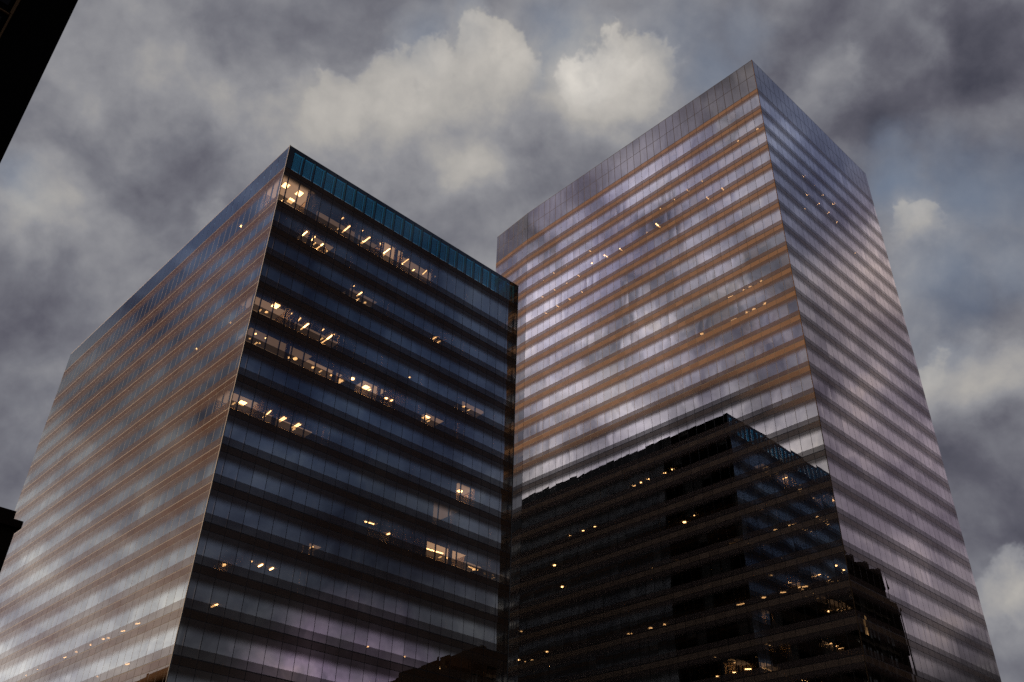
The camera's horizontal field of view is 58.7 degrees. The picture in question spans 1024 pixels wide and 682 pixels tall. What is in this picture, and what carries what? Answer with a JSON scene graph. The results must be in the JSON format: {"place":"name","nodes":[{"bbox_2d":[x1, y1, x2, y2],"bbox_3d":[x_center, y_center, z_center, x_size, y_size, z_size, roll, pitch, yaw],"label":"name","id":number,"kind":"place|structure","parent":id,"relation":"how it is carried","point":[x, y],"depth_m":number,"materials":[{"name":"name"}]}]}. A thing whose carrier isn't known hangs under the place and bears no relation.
{"place":"outdoors","nodes":[
{"label":"outdoors","id":0,"kind":"place"},
{"bbox_2d":[0,507,23,571],"bbox_3d":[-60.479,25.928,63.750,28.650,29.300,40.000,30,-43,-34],"label":"masonry building","id":1,"kind":"structure","parent":0,"point":[10,525],"depth_m":66.26,"materials":[{"name":"stone"}]},
{"bbox_2d":[0,0,77,162],"bbox_3d":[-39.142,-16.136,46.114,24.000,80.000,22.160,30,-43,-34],"label":"dark tower","id":2,"kind":"structure","parent":0,"point":[31,31],"depth_m":44.42,"materials":[{"name":"black metal"}]},
{"bbox_2d":[0,0,10,5],"bbox_3d":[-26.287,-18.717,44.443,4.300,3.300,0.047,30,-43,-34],"label":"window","id":3,"kind":"structure","parent":2,"relation":"in","point":[6,2],"depth_m":44.70,"materials":[{"name":"black glass"}]},
{"bbox_2d":[0,145,518,681],"bbox_3d":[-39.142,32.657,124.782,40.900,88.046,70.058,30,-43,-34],"label":"glass office tower","id":4,"kind":"structure","parent":0,"point":[276,441],"depth_m":107.16,"materials":[{"name":"glass"}]},
{"bbox_2d":[0,572,190,681],"bbox_3d":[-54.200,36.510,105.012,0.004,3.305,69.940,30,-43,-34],"label":"ribbon window","id":5,"kind":"structure","parent":4,"relation":"in","point":[6,673],"depth_m":95.28,"materials":[{"name":"grey glass"}]},
{"bbox_2d":[0,530,199,659],"bbox_3d":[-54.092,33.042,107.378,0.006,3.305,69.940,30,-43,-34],"label":"ribbon window","id":6,"kind":"structure","parent":4,"relation":"in","point":[40,625],"depth_m":98.60,"materials":[{"name":"grey glass"}]},
{"bbox_2d":[0,490,209,632],"bbox_3d":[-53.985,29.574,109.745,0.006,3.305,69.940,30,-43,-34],"label":"ribbon window","id":7,"kind":"structure","parent":4,"relation":"in","point":[14,614],"depth_m":101.74,"materials":[{"name":"grey glass"}]},
{"bbox_2d":[32,617,179,681],"bbox_3d":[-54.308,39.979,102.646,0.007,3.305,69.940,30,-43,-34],"label":"ribbon window","id":8,"kind":"structure","parent":4,"relation":"in","point":[105,669],"depth_m":88.25,"materials":[{"name":"grey glass"}]},
{"bbox_2d":[0,451,218,607],"bbox_3d":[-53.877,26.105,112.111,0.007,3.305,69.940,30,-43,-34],"label":"ribbon window","id":9,"kind":"structure","parent":4,"relation":"in","point":[29,580],"depth_m":104.90,"materials":[{"name":"grey glass"}]},
{"bbox_2d":[0,415,226,584],"bbox_3d":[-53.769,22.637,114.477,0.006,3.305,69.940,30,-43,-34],"label":"ribbon window","id":10,"kind":"structure","parent":4,"relation":"in","point":[44,547],"depth_m":108.00,"materials":[{"name":"grey glass"}]},
{"bbox_2d":[5,381,234,559],"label":"ribbon window","id":11,"kind":"structure","parent":4,"relation":"in","point":[35,531],"depth_m":110.58,"materials":[{"name":"grey glass"}]},
{"bbox_2d":[14,348,242,533],"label":"ribbon window","id":12,"kind":"structure","parent":4,"relation":"in","point":[72,483],"depth_m":112.90,"materials":[{"name":"grey glass"}]},
{"bbox_2d":[15,317,249,512],"bbox_3d":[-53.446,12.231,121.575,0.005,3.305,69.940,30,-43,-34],"label":"ribbon window","id":13,"kind":"structure","parent":4,"relation":"in","point":[220,348],"depth_m":116.23,"materials":[{"name":"grey glass"}]},
{"bbox_2d":[22,287,256,489],"bbox_3d":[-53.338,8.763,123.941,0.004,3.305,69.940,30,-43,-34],"label":"ribbon window","id":14,"kind":"structure","parent":4,"relation":"in","point":[99,422],"depth_m":118.70,"materials":[{"name":"grey glass"}]},
{"bbox_2d":[30,259,262,466],"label":"ribbon window","id":15,"kind":"structure","parent":4,"relation":"in","point":[94,407],"depth_m":121.24,"materials":[{"name":"grey glass"}]},
{"bbox_2d":[124,665,168,681],"bbox_3d":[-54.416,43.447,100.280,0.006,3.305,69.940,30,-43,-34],"label":"ribbon window","id":16,"kind":"structure","parent":4,"relation":"in","point":[160,672],"depth_m":81.48,"materials":[{"name":"grey glass"}]},
{"bbox_2d":[39,231,269,442],"bbox_3d":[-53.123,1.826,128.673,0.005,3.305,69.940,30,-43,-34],"label":"ribbon window","id":17,"kind":"structure","parent":4,"relation":"in","point":[243,261],"depth_m":123.47,"materials":[{"name":"grey glass"}]},
{"bbox_2d":[47,205,275,420],"bbox_3d":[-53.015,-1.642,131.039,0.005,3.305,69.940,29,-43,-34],"label":"ribbon window","id":18,"kind":"structure","parent":4,"relation":"in","point":[130,341],"depth_m":126.07,"materials":[{"name":"grey glass"}]},
{"bbox_2d":[55,173,282,398],"bbox_3d":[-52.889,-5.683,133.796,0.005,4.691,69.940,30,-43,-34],"label":"ribbon window","id":19,"kind":"structure","parent":4,"relation":"in","point":[113,337],"depth_m":128.84,"materials":[{"name":"grey glass"}]},
{"bbox_2d":[167,664,249,681],"bbox_3d":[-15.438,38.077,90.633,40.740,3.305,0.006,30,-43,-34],"label":"ribbon window","id":20,"kind":"structure","parent":4,"relation":"in","point":[184,674],"depth_m":81.08,"materials":[{"name":"black glass"}]},
{"bbox_2d":[174,617,435,681],"bbox_3d":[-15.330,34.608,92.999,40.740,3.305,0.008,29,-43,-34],"label":"ribbon window","id":21,"kind":"structure","parent":4,"relation":"in","point":[195,630],"depth_m":86.93,"materials":[{"name":"grey glass"}]},
{"bbox_2d":[184,572,506,681],"bbox_3d":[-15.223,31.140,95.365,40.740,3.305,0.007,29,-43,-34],"label":"ribbon window","id":22,"kind":"structure","parent":4,"relation":"in","point":[491,673],"depth_m":93.14,"materials":[{"name":"blue glass"}]},
{"bbox_2d":[195,529,507,654],"bbox_3d":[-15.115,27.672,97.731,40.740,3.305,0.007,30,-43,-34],"label":"ribbon window","id":23,"kind":"structure","parent":4,"relation":"in","point":[482,638],"depth_m":95.70,"materials":[{"name":"blue glass"}]},
{"bbox_2d":[204,489,508,618],"bbox_3d":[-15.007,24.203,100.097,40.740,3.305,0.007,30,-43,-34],"label":"ribbon window","id":24,"kind":"structure","parent":4,"relation":"in","point":[491,594],"depth_m":98.14,"materials":[{"name":"blue glass"}]},
{"bbox_2d":[213,451,509,584],"bbox_3d":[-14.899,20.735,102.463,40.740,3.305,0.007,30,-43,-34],"label":"ribbon window","id":25,"kind":"structure","parent":4,"relation":"in","point":[495,564],"depth_m":100.56,"materials":[{"name":"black glass"}]},
{"bbox_2d":[222,415,510,552],"bbox_3d":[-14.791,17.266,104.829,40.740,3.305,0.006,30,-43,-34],"label":"ribbon window","id":26,"kind":"structure","parent":4,"relation":"in","point":[497,536],"depth_m":102.95,"materials":[{"name":"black glass"}]},
{"bbox_2d":[231,381,511,521],"bbox_3d":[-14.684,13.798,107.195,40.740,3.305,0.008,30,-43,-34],"label":"ribbon window","id":27,"kind":"structure","parent":4,"relation":"in","point":[499,508],"depth_m":105.36,"materials":[{"name":"black glass"}]},
{"bbox_2d":[238,348,512,491],"bbox_3d":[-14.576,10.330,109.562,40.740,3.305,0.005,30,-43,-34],"label":"ribbon window","id":28,"kind":"structure","parent":4,"relation":"in","point":[492,474],"depth_m":107.76,"materials":[{"name":"black glass"}]},
{"bbox_2d":[246,316,512,462],"bbox_3d":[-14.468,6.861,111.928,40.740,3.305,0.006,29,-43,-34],"label":"ribbon window","id":29,"kind":"structure","parent":4,"relation":"in","point":[504,451],"depth_m":110.18,"materials":[{"name":"black glass"}]},
{"bbox_2d":[253,286,513,435],"bbox_3d":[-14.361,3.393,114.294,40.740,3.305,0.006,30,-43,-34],"label":"ribbon window","id":30,"kind":"structure","parent":4,"relation":"in","point":[505,423],"depth_m":112.57,"materials":[{"name":"black glass"}]},
{"bbox_2d":[260,258,514,408],"bbox_3d":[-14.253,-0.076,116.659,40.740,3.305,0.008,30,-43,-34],"label":"ribbon window","id":31,"kind":"structure","parent":4,"relation":"in","point":[481,381],"depth_m":114.96,"materials":[{"name":"black glass"}]},
{"bbox_2d":[266,231,515,383],"bbox_3d":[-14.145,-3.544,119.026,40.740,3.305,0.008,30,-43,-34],"label":"ribbon window","id":32,"kind":"structure","parent":4,"relation":"in","point":[503,369],"depth_m":117.37,"materials":[{"name":"black glass"}]},
{"bbox_2d":[273,205,515,358],"bbox_3d":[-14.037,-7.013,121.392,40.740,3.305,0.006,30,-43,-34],"label":"ribbon window","id":33,"kind":"structure","parent":4,"relation":"in","point":[506,344],"depth_m":119.83,"materials":[{"name":"black glass"}]},
{"bbox_2d":[279,172,516,334],"bbox_3d":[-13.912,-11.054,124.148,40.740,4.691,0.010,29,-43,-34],"label":"ribbon window","id":34,"kind":"structure","parent":4,"relation":"in","point":[507,316],"depth_m":122.58,"materials":[{"name":"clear glass"}]},
{"bbox_2d":[0,0,1023,681],"label":"sky","id":35,"kind":"structure","parent":0,"point":[144,120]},
{"bbox_2d":[496,60,1000,681],"bbox_3d":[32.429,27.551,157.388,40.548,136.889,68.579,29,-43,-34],"label":"glass office tower","id":36,"kind":"structure","parent":0,"point":[728,464],"depth_m":141.42,"materials":[{"name":"glass"}]},
{"bbox_2d":[496,92,759,274],"bbox_3d":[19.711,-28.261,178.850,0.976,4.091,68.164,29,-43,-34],"label":"ribbon window","id":37,"kind":"structure","parent":36,"relation":"in","point":[597,204],"depth_m":174.74,"materials":[{"name":"grey glass"}]},
{"bbox_2d":[505,112,763,282],"bbox_3d":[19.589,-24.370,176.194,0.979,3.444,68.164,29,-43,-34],"label":"ribbon window","id":38,"kind":"structure","parent":36,"relation":"in","point":[626,204],"depth_m":171.27,"materials":[{"name":"grey glass"}]},
{"bbox_2d":[517,129,766,295],"bbox_3d":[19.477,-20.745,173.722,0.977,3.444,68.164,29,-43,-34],"label":"ribbon window","id":39,"kind":"structure","parent":36,"relation":"in","point":[628,221],"depth_m":167.96,"materials":[{"name":"grey glass"}]},
{"bbox_2d":[518,148,770,312],"bbox_3d":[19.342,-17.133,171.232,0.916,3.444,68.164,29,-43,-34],"label":"ribbon window","id":40,"kind":"structure","parent":36,"relation":"in","point":[610,250],"depth_m":165.36,"materials":[{"name":"grey glass"}]},
{"bbox_2d":[517,167,773,330],"bbox_3d":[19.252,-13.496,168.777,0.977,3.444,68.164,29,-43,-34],"label":"ribbon window","id":41,"kind":"structure","parent":36,"relation":"in","point":[607,270],"depth_m":162.87,"materials":[{"name":"grey glass"}]},
{"bbox_2d":[517,187,777,348],"bbox_3d":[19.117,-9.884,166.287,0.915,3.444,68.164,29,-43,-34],"label":"ribbon window","id":42,"kind":"structure","parent":36,"relation":"in","point":[605,291],"depth_m":160.31,"materials":[{"name":"grey glass"}]},
{"bbox_2d":[516,207,781,367],"bbox_3d":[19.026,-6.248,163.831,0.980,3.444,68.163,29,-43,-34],"label":"ribbon window","id":43,"kind":"structure","parent":36,"relation":"in","point":[601,313],"depth_m":157.86,"materials":[{"name":"grey glass"}]},
{"bbox_2d":[516,228,785,386],"bbox_3d":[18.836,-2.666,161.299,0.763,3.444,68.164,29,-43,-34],"label":"ribbon window","id":44,"kind":"structure","parent":36,"relation":"in","point":[591,338],"depth_m":155.49,"materials":[{"name":"grey glass"}]},
{"bbox_2d":[515,250,789,406],"bbox_3d":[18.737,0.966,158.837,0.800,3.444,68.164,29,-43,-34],"label":"ribbon window","id":45,"kind":"structure","parent":36,"relation":"in","point":[580,364],"depth_m":152.93,"materials":[{"name":"grey glass"}]},
{"bbox_2d":[515,272,794,425],"bbox_3d":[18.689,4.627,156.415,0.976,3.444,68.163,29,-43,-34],"label":"ribbon window","id":46,"kind":"structure","parent":36,"relation":"in","point":[597,377],"depth_m":150.45,"materials":[{"name":"grey glass"}]},
{"bbox_2d":[514,295,798,447],"bbox_3d":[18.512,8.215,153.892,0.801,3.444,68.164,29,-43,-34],"label":"ribbon window","id":47,"kind":"structure","parent":36,"relation":"in","point":[578,408],"depth_m":147.97,"materials":[{"name":"grey glass"}]},
{"bbox_2d":[514,320,803,468],"bbox_3d":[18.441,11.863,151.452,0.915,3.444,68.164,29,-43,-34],"label":"ribbon window","id":48,"kind":"structure","parent":36,"relation":"in","point":[581,429],"depth_m":145.39,"materials":[{"name":"grey glass"}]},
{"bbox_2d":[513,345,808,490],"bbox_3d":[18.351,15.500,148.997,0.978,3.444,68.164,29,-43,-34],"label":"ribbon window","id":49,"kind":"structure","parent":36,"relation":"in","point":[553,464],"depth_m":142.79,"materials":[{"name":"grey glass"}]},
{"bbox_2d":[512,371,813,513],"bbox_3d":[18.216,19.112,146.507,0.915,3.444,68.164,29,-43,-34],"label":"ribbon window","id":50,"kind":"structure","parent":36,"relation":"in","point":[580,476],"depth_m":140.41,"materials":[{"name":"grey glass"}]},
{"bbox_2d":[512,398,818,536],"bbox_3d":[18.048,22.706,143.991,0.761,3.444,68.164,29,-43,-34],"label":"ribbon window","id":51,"kind":"structure","parent":36,"relation":"in","point":[566,506],"depth_m":137.79,"materials":[{"name":"black glass"}]},
{"bbox_2d":[511,426,824,561],"bbox_3d":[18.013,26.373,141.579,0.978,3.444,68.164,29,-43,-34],"label":"ribbon window","id":52,"kind":"structure","parent":36,"relation":"in","point":[560,533],"depth_m":135.32,"materials":[{"name":"black glass"}]},
{"bbox_2d":[510,456,829,586],"bbox_3d":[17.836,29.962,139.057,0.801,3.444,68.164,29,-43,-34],"label":"ribbon window","id":53,"kind":"structure","parent":36,"relation":"in","point":[559,559],"depth_m":132.71,"materials":[{"name":"black glass"}]},
{"bbox_2d":[510,486,835,611],"bbox_3d":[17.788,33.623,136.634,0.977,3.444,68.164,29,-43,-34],"label":"ribbon window","id":54,"kind":"structure","parent":36,"relation":"in","point":[552,588],"depth_m":130.11,"materials":[{"name":"black glass"}]},
{"bbox_2d":[509,518,841,638],"bbox_3d":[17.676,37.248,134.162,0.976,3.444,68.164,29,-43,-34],"label":"ribbon window","id":55,"kind":"structure","parent":36,"relation":"in","point":[589,604],"depth_m":127.72,"materials":[{"name":"black glass"}]},
{"bbox_2d":[508,552,848,666],"bbox_3d":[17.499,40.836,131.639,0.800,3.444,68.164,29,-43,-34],"label":"ribbon window","id":56,"kind":"structure","parent":36,"relation":"in","point":[559,641],"depth_m":125.00,"materials":[{"name":"black glass"}]},
{"bbox_2d":[508,587,855,681],"bbox_3d":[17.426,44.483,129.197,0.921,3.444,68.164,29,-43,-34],"label":"ribbon window","id":57,"kind":"structure","parent":36,"relation":"in","point":[582,665],"depth_m":121.84,"materials":[{"name":"black glass"}]},
{"bbox_2d":[596,624,862,681],"bbox_3d":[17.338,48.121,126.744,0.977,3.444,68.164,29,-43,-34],"label":"ribbon window","id":58,"kind":"structure","parent":36,"relation":"in","point":[840,636],"depth_m":113.93,"materials":[{"name":"black glass"}]},
{"bbox_2d":[762,662,867,681],"bbox_3d":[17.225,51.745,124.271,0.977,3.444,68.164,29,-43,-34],"label":"ribbon window","id":59,"kind":"structure","parent":36,"relation":"in","point":[860,674],"depth_m":106.14,"materials":[{"name":"black glass"}]},
{"bbox_2d":[758,92,877,219],"bbox_3d":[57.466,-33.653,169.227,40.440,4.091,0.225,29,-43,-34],"label":"ribbon window","id":60,"kind":"structure","parent":36,"relation":"in","point":[852,190],"depth_m":168.04,"materials":[{"name":"grey glass"}]},
{"bbox_2d":[762,112,881,235],"bbox_3d":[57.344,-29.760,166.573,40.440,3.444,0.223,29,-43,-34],"label":"ribbon window","id":61,"kind":"structure","parent":36,"relation":"in","point":[768,124],"depth_m":165.34,"materials":[{"name":"grey glass"}]},
{"bbox_2d":[765,130,886,253],"bbox_3d":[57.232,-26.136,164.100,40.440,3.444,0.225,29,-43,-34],"label":"ribbon window","id":62,"kind":"structure","parent":36,"relation":"in","point":[787,155],"depth_m":162.89,"materials":[{"name":"grey glass"}]},
{"bbox_2d":[769,149,891,271],"bbox_3d":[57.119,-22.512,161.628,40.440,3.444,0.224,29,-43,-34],"label":"ribbon window","id":63,"kind":"structure","parent":36,"relation":"in","point":[796,178],"depth_m":160.35,"materials":[{"name":"grey glass"}]},
{"bbox_2d":[772,167,896,289],"bbox_3d":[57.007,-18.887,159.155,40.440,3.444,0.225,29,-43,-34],"label":"ribbon window","id":64,"kind":"structure","parent":36,"relation":"in","point":[850,243],"depth_m":157.90,"materials":[{"name":"grey glass"}]},
{"bbox_2d":[776,187,901,308],"bbox_3d":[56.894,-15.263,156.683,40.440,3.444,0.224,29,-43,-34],"label":"ribbon window","id":65,"kind":"structure","parent":36,"relation":"in","point":[860,267],"depth_m":155.49,"materials":[{"name":"grey glass"}]},
{"bbox_2d":[780,207,906,328],"bbox_3d":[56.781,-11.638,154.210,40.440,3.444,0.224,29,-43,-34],"label":"ribbon window","id":66,"kind":"structure","parent":36,"relation":"in","point":[792,224],"depth_m":152.89,"materials":[{"name":"grey glass"}]},
{"bbox_2d":[784,228,911,348],"bbox_3d":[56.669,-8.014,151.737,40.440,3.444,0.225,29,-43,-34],"label":"ribbon window","id":67,"kind":"structure","parent":36,"relation":"in","point":[811,258],"depth_m":150.38,"materials":[{"name":"grey glass"}]},
{"bbox_2d":[788,250,917,369],"bbox_3d":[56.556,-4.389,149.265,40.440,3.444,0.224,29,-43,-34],"label":"ribbon window","id":68,"kind":"structure","parent":36,"relation":"in","point":[868,323],"depth_m":147.90,"materials":[{"name":"grey glass"}]},
{"bbox_2d":[792,272,923,391],"bbox_3d":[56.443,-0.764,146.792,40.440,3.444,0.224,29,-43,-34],"label":"ribbon window","id":69,"kind":"structure","parent":36,"relation":"in","point":[880,350],"depth_m":145.45,"materials":[{"name":"grey glass"}]},
{"bbox_2d":[797,296,929,413],"bbox_3d":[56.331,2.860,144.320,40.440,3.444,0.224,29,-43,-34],"label":"ribbon window","id":70,"kind":"structure","parent":36,"relation":"in","point":[875,365],"depth_m":142.90,"materials":[{"name":"grey glass"}]},
{"bbox_2d":[801,320,935,436],"bbox_3d":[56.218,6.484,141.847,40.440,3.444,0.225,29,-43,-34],"label":"ribbon window","id":71,"kind":"structure","parent":36,"relation":"in","point":[809,332],"depth_m":140.44,"materials":[{"name":"grey glass"}]},
{"bbox_2d":[806,345,941,459],"bbox_3d":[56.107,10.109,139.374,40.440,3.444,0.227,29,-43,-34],"label":"ribbon window","id":72,"kind":"structure","parent":36,"relation":"in","point":[904,424],"depth_m":137.96,"materials":[{"name":"grey glass"}]},
{"bbox_2d":[811,371,948,484],"bbox_3d":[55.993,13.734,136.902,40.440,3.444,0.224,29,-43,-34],"label":"ribbon window","id":73,"kind":"structure","parent":36,"relation":"in","point":[886,431],"depth_m":135.46,"materials":[{"name":"grey glass"}]},
{"bbox_2d":[816,398,954,508],"bbox_3d":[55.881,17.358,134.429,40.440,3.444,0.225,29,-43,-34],"label":"ribbon window","id":74,"kind":"structure","parent":36,"relation":"in","point":[919,479],"depth_m":132.97,"materials":[{"name":"grey glass"}]},
{"bbox_2d":[866,662,913,681],"bbox_3d":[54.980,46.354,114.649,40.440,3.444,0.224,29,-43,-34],"label":"ribbon window","id":75,"kind":"structure","parent":36,"relation":"in","point":[870,668],"depth_m":105.70,"materials":[{"name":"black glass"}]},
{"bbox_2d":[821,426,961,535],"bbox_3d":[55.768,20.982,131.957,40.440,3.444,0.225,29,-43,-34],"label":"ribbon window","id":76,"kind":"structure","parent":36,"relation":"in","point":[924,501],"depth_m":130.49,"materials":[{"name":"grey glass"}]},
{"bbox_2d":[827,456,969,562],"bbox_3d":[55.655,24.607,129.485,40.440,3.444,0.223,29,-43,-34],"label":"ribbon window","id":77,"kind":"structure","parent":36,"relation":"in","point":[958,544],"depth_m":127.95,"materials":[{"name":"grey glass"}]},
{"bbox_2d":[833,487,976,590],"bbox_3d":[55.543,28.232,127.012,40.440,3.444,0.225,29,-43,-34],"label":"ribbon window","id":78,"kind":"structure","parent":36,"relation":"in","point":[934,555],"depth_m":125.49,"materials":[{"name":"grey glass"}]},
{"bbox_2d":[839,519,984,619],"bbox_3d":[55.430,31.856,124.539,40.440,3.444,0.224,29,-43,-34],"label":"ribbon window","id":79,"kind":"structure","parent":36,"relation":"in","point":[951,593],"depth_m":122.97,"materials":[{"name":"grey glass"}]},
{"bbox_2d":[845,552,992,649],"bbox_3d":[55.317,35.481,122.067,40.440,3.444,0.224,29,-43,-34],"label":"ribbon window","id":80,"kind":"structure","parent":36,"relation":"in","point":[959,620],"depth_m":120.48,"materials":[{"name":"grey glass"}]},
{"bbox_2d":[859,624,986,681],"bbox_3d":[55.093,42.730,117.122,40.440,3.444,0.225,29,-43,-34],"label":"ribbon window","id":81,"kind":"structure","parent":36,"relation":"in","point":[958,675],"depth_m":112.32,"materials":[{"name":"black glass"}]},
{"bbox_2d":[852,587,1000,680],"bbox_3d":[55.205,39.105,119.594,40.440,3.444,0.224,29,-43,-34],"label":"ribbon window","id":82,"kind":"structure","parent":36,"relation":"in","point":[977,660],"depth_m":117.95,"materials":[{"name":"grey glass"}]}
]}

